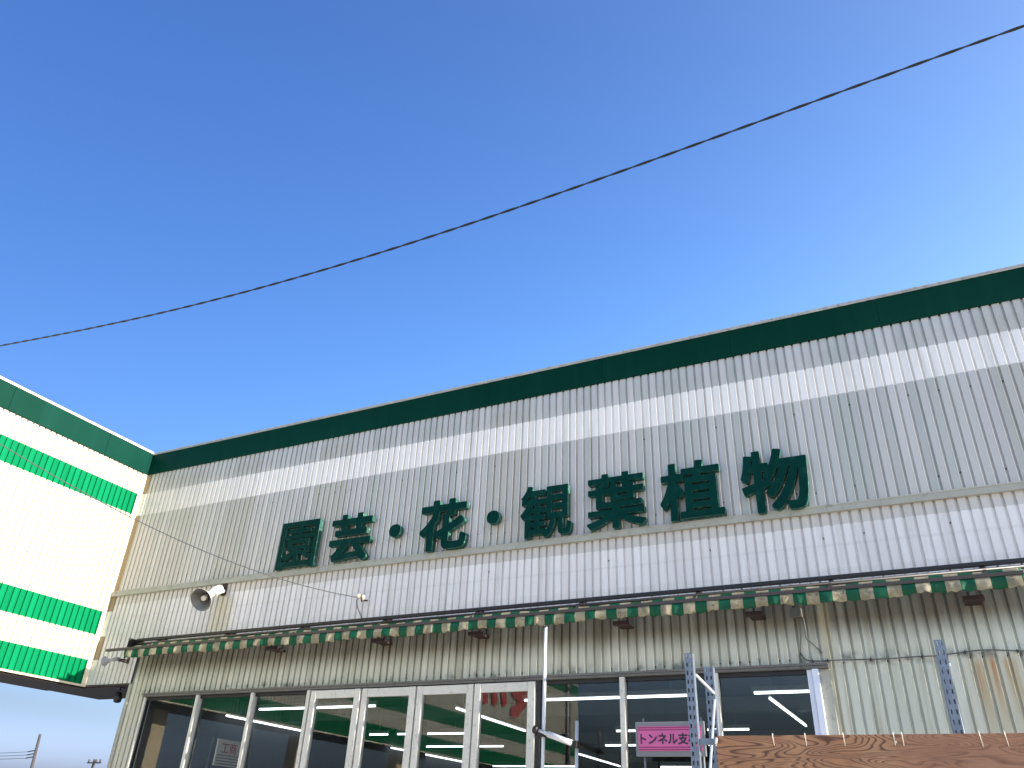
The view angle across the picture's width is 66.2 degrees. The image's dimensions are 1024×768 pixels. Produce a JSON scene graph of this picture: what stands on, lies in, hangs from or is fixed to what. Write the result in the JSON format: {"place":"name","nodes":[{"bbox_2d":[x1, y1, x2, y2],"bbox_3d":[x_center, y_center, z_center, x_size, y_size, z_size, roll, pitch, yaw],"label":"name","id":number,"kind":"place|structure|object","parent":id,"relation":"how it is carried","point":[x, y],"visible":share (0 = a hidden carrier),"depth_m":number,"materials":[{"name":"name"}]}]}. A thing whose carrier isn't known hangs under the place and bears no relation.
{"place":"outdoors","nodes":[
{"label":"outdoors","id":0,"kind":"place"},
{"bbox_2d":[0,0,1023,767],"label":"sky","id":1,"kind":"structure","parent":0,"point":[156,156],"materials":[{"name":"blue"}]},
{"bbox_2d":[0,25,1023,345],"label":"twisted cable","id":2,"kind":"object","parent":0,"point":[566,189],"visible":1,"depth_m":7.25,"materials":[{"name":"black rubber"}]},
{"label":"ground","id":3,"kind":"structure","parent":0,"visible":0},
{"bbox_2d":[25,734,41,767],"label":"utility pole","id":4,"kind":"object","parent":3,"relation":"on","point":[34,754],"visible":1,"depth_m":70.05,"materials":[{"name":"grey concrete"}]},
{"bbox_2d":[87,759,101,767],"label":"utility pole","id":5,"kind":"object","parent":3,"relation":"on","point":[94,762],"visible":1,"depth_m":66.16,"materials":[{"name":"grey concrete"}]},
{"bbox_2d":[52,263,1023,767],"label":"store building","id":6,"kind":"structure","parent":3,"relation":"on","point":[896,417],"depth_m":10.16,"materials":[{"name":"paint"}]},
{"bbox_2d":[0,376,153,690],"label":"canopy wing","id":7,"kind":"structure","parent":6,"relation":"attached to","point":[63,546],"depth_m":12.82,"materials":[{"name":"white metal"}]},
{"bbox_2d":[101,656,129,665],"bbox_3d":[-6.348,4.432,12.550,0.399,0.154,0.182,0,-30,4],"label":"horn speaker","id":8,"kind":"object","parent":6,"relation":"attached to","point":[105,660],"visible":1,"depth_m":12.53},
{"bbox_2d":[113,687,124,702],"bbox_3d":[-6.260,4.950,12.496,0.148,0.230,0.137,-12,-33,24],"label":"spotlight","id":9,"kind":"object","parent":6,"relation":"attached to","point":[117,697],"visible":1,"depth_m":12.46,"materials":[{"name":"black metal"}]},
{"bbox_2d":[129,695,202,767],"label":"window","id":10,"kind":"structure","parent":6,"relation":"in","point":[198,701],"depth_m":11.56,"materials":[{"name":"silver metal"}]},
{"bbox_2d":[191,584,227,610],"bbox_3d":[-4.595,3.233,12.060,0.357,0.557,0.622,-12,-33,24],"label":"horn speaker","id":11,"kind":"object","parent":6,"relation":"attached to","point":[201,600],"visible":1,"depth_m":11.92},
{"bbox_2d":[205,735,216,767],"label":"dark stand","id":12,"kind":"object","parent":6,"relation":"in","point":[211,751],"visible":1,"depth_m":11.30,"materials":[{"name":"grey metal"}]},
{"bbox_2d":[212,738,240,767],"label":"notice board","id":13,"kind":"object","parent":6,"relation":"on","point":[226,754],"visible":0.99,"depth_m":11.31,"materials":[{"name":"white paper"}]},
{"bbox_2d":[200,692,257,767],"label":"window","id":14,"kind":"structure","parent":6,"relation":"in","point":[253,699],"depth_m":11.03,"materials":[{"name":"silver metal"}]},
{"bbox_2d":[225,700,300,730],"bbox_3d":[-4.414,6.133,14.506,0.030,0.324,2.462,-10,-32,22],"label":"tube lamp","id":15,"kind":"object","parent":6,"relation":"hanging from","point":[258,719],"visible":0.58,"depth_m":14.27,"materials":[{"name":"white"}]},
{"bbox_2d":[255,690,311,767],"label":"window","id":16,"kind":"structure","parent":6,"relation":"in","point":[308,693],"depth_m":10.66,"materials":[{"name":"silver metal"}]},
{"bbox_2d":[275,518,323,571],"bbox_3d":[-3.250,2.477,12.050,0.735,0.745,0.115,-12,-33,24],"label":"sign character","id":17,"kind":"object","parent":6,"relation":"attached to","point":[301,532],"visible":1,"depth_m":12.00,"materials":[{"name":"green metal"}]},
{"bbox_2d":[258,696,377,709],"bbox_3d":[-3.036,4.874,12.210,2.310,0.324,0.030,-12,-33,24],"label":"tube lamp","id":18,"kind":"object","parent":6,"relation":"hanging from","point":[322,705],"visible":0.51,"depth_m":12.22,"materials":[{"name":"white"}]},
{"bbox_2d":[300,688,362,767],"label":"sliding door","id":19,"kind":"structure","parent":6,"relation":"in","point":[356,694],"depth_m":10.39,"materials":[{"name":"metal"}]},
{"bbox_2d":[329,512,375,562],"bbox_3d":[-2.371,2.289,11.653,0.745,0.735,0.115,-12,-33,24],"label":"sign character","id":20,"kind":"object","parent":6,"relation":"attached to","point":[344,524],"visible":1,"depth_m":11.60,"materials":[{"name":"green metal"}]},
{"bbox_2d":[356,594,367,622],"bbox_3d":[-2.111,3.117,10.938,0.163,0.371,0.179,4,-30,-2],"label":"wall insulator","id":21,"kind":"object","parent":6,"relation":"attached to","point":[361,597],"depth_m":10.95,"materials":[{"name":"beige ceramic"}]},
{"bbox_2d":[0,444,355,597],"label":"service wire","id":22,"kind":"object","parent":21,"relation":"attached to","point":[167,534],"visible":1,"depth_m":10.37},
{"bbox_2d":[368,721,389,734],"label":"tube lamp","id":23,"kind":"object","parent":6,"relation":"hanging from","point":[378,731],"visible":0.84,"depth_m":15.17,"materials":[{"name":"white"}]},
{"bbox_2d":[353,686,416,767],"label":"sliding door","id":24,"kind":"structure","parent":6,"relation":"in","point":[411,691],"depth_m":10.06,"materials":[{"name":"metal"}]},
{"bbox_2d":[389,524,403,538],"bbox_3d":[-1.660,2.133,11.335,0.200,0.190,0.115,-12,-33,24],"label":"sign dot","id":25,"kind":"object","parent":6,"relation":"attached to","point":[396,531],"visible":1,"depth_m":11.29,"materials":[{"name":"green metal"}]},
{"bbox_2d":[390,735,403,750],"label":"tube lamp","id":26,"kind":"object","parent":6,"relation":"hanging from","point":[396,746],"visible":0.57,"depth_m":17.65,"materials":[{"name":"white"}]},
{"bbox_2d":[396,720,463,734],"bbox_3d":[-1.520,6.402,14.738,1.520,0.324,0.030,-12,-33,24],"label":"tube lamp","id":27,"kind":"object","parent":6,"relation":"hanging from","point":[433,731],"visible":0.52,"depth_m":14.58,"materials":[{"name":"white"}]},
{"bbox_2d":[410,684,474,767],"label":"sliding door","id":28,"kind":"structure","parent":6,"relation":"in","point":[468,689],"depth_m":9.72,"materials":[{"name":"metal"}]},
{"bbox_2d":[426,749,461,761],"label":"tube lamp","id":29,"kind":"object","parent":6,"relation":"hanging from","point":[432,754],"visible":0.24,"depth_m":19.26,"materials":[{"name":"white"}]},
{"bbox_2d":[419,498,469,552],"bbox_3d":[-0.939,1.984,11.007,0.765,0.740,0.115,-12,-33,24],"label":"sign character","id":30,"kind":"object","parent":6,"relation":"attached to","point":[429,533],"visible":1,"depth_m":10.96,"materials":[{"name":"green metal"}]},
{"bbox_2d":[426,730,504,746],"bbox_3d":[-1.105,7.518,16.641,2.140,0.324,0.030,-12,-33,24],"label":"tube lamp","id":31,"kind":"object","parent":6,"relation":"hanging from","point":[494,744],"visible":0.58,"depth_m":16.55,"materials":[{"name":"white"}]},
{"bbox_2d":[455,694,526,731],"bbox_3d":[-0.287,5.272,12.678,0.030,0.324,2.735,-10,-32,21],"label":"tube lamp","id":32,"kind":"object","parent":6,"relation":"hanging from","point":[461,707],"visible":0.77,"depth_m":12.71,"materials":[{"name":"white"}]},
{"bbox_2d":[487,511,501,525],"bbox_3d":[-0.233,1.831,10.690,0.195,0.187,0.115,-12,-33,24],"label":"sign dot","id":33,"kind":"object","parent":6,"relation":"attached to","point":[494,518],"visible":1,"depth_m":10.64,"materials":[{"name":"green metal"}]},
{"bbox_2d":[470,681,536,767],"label":"sliding door","id":34,"kind":"structure","parent":6,"relation":"in","point":[530,687],"depth_m":9.37,"materials":[{"name":"metal"}]},
{"bbox_2d":[492,762,574,766],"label":"tube lamp","id":35,"kind":"object","parent":6,"relation":"hanging from","point":[571,764],"visible":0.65,"depth_m":20.47,"materials":[{"name":"white"}]},
{"bbox_2d":[520,484,573,540],"bbox_3d":[0.466,1.685,10.373,0.735,0.735,0.115,-12,-33,24],"label":"sign character","id":36,"kind":"object","parent":6,"relation":"attached to","point":[533,516],"visible":1,"depth_m":10.32,"materials":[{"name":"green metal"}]},
{"bbox_2d":[105,558,1023,657],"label":"rolled awning","id":37,"kind":"object","parent":6,"relation":"attached to","point":[981,577],"visible":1,"depth_m":9.02,"materials":[{"name":"green fabric"}]},
{"bbox_2d":[542,677,628,767],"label":"window","id":38,"kind":"structure","parent":6,"relation":"in","point":[622,684],"depth_m":8.84,"materials":[{"name":"metal"}]},
{"bbox_2d":[578,745,620,766],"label":"tube lamp","id":39,"kind":"object","parent":6,"relation":"hanging from","point":[591,756],"visible":0.92,"depth_m":17.98,"materials":[{"name":"white"}]},
{"bbox_2d":[522,680,686,701],"bbox_3d":[1.174,3.938,10.243,2.290,0.324,0.030,-12,-33,24],"label":"tube lamp","id":40,"kind":"object","parent":6,"relation":"hanging from","point":[616,694],"visible":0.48,"depth_m":10.11,"materials":[{"name":"white"}]},
{"bbox_2d":[587,471,647,531],"bbox_3d":[1.334,1.491,9.987,0.780,0.740,0.115,-12,-33,24],"label":"sign character","id":41,"kind":"object","parent":6,"relation":"attached to","point":[625,504],"visible":1,"depth_m":9.93,"materials":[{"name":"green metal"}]},
{"bbox_2d":[604,739,709,745],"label":"tube lamp","id":42,"kind":"object","parent":6,"relation":"hanging from","point":[618,743],"visible":0.34,"depth_m":15.11,"materials":[{"name":"white"}]},
{"bbox_2d":[625,673,723,735],"bbox_3d":[1.697,4.562,8.028,1.099,3.008,0.100,-12,-33,24],"label":"window","id":43,"kind":"structure","parent":6,"relation":"in","point":[676,677],"depth_m":8.70,"materials":[{"name":"grey metal"}]},
{"bbox_2d":[659,758,690,767],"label":"tube lamp","id":44,"kind":"object","parent":6,"relation":"hanging from","point":[675,765],"visible":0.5,"depth_m":18.80,"materials":[{"name":"white"}]},
{"bbox_2d":[614,714,750,731],"bbox_3d":[2.731,5.474,12.782,2.240,0.324,0.030,-12,-33,24],"label":"tube lamp","id":45,"kind":"object","parent":6,"relation":"hanging from","point":[732,727],"visible":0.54,"depth_m":12.39,"materials":[{"name":"white"}]},
{"bbox_2d":[660,460,726,522],"bbox_3d":[2.199,1.309,9.595,0.775,0.755,0.115,-12,-33,24],"label":"sign character","id":46,"kind":"object","parent":6,"relation":"attached to","point":[699,480],"visible":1,"depth_m":9.53,"materials":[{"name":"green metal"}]},
{"bbox_2d":[718,670,814,729],"bbox_3d":[2.592,4.383,7.643,0.959,3.006,0.055,-12,-33,24],"label":"window","id":47,"kind":"structure","parent":6,"relation":"in","point":[796,672],"depth_m":8.35,"materials":[{"name":"grey metal"}]},
{"bbox_2d":[741,449,809,514],"bbox_3d":[3.080,1.136,9.189,0.765,0.775,0.115,-12,-33,24],"label":"sign character","id":48,"kind":"object","parent":6,"relation":"attached to","point":[756,468],"visible":1,"depth_m":9.13,"materials":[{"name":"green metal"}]},
{"bbox_2d":[751,677,808,693],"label":"tube lamp","id":49,"kind":"object","parent":6,"relation":"hanging from","point":[776,689],"visible":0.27,"depth_m":9.26,"materials":[{"name":"white"}]},
{"bbox_2d":[768,676,806,726],"bbox_3d":[3.776,4.345,10.738,0.030,0.324,2.670,-12,-33,24],"label":"tube lamp","id":50,"kind":"object","parent":6,"relation":"hanging from","point":[785,708],"visible":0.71,"depth_m":10.49,"materials":[{"name":"white"}]},
{"bbox_2d":[790,608,802,618],"bbox_3d":[3.062,2.466,8.447,0.110,0.095,0.094,-12,-33,24],"label":"junction box","id":51,"kind":"object","parent":6,"relation":"attached to","point":[796,613],"visible":1,"depth_m":8.41,"materials":[{"name":"paint"}]},
{"bbox_2d":[802,618,821,653],"bbox_3d":[3.172,2.658,8.302,0.146,0.374,0.036,-12,-33,24],"label":"drop cable","id":52,"kind":"object","parent":51,"relation":"hanging from","point":[807,638],"visible":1,"depth_m":8.30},
{"bbox_2d":[800,618,1023,662],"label":"wall cable","id":53,"kind":"object","parent":6,"relation":"attached to","point":[871,659],"depth_m":7.84,"materials":[{"name":"black metal"}]},
{"bbox_2d":[532,625,579,767],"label":"pipe stand","id":54,"kind":"object","parent":3,"relation":"on","point":[543,734],"visible":1,"depth_m":8.72,"materials":[{"name":"white metal"}]},
{"bbox_2d":[635,717,706,767],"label":"pink sign","id":55,"kind":"object","parent":3,"relation":"on","point":[662,739],"visible":0.77,"depth_m":8.22,"materials":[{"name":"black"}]},
{"bbox_2d":[684,639,964,767],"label":"steel rack","id":56,"kind":"object","parent":3,"relation":"on","point":[945,670],"visible":0.79,"depth_m":4.68,"materials":[{"name":"grey metal"}]},
{"bbox_2d":[715,731,1023,767],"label":"plywood board","id":57,"kind":"object","parent":3,"relation":"on","point":[982,750],"visible":1,"depth_m":4.16,"materials":[{"name":"wood"}]}
]}

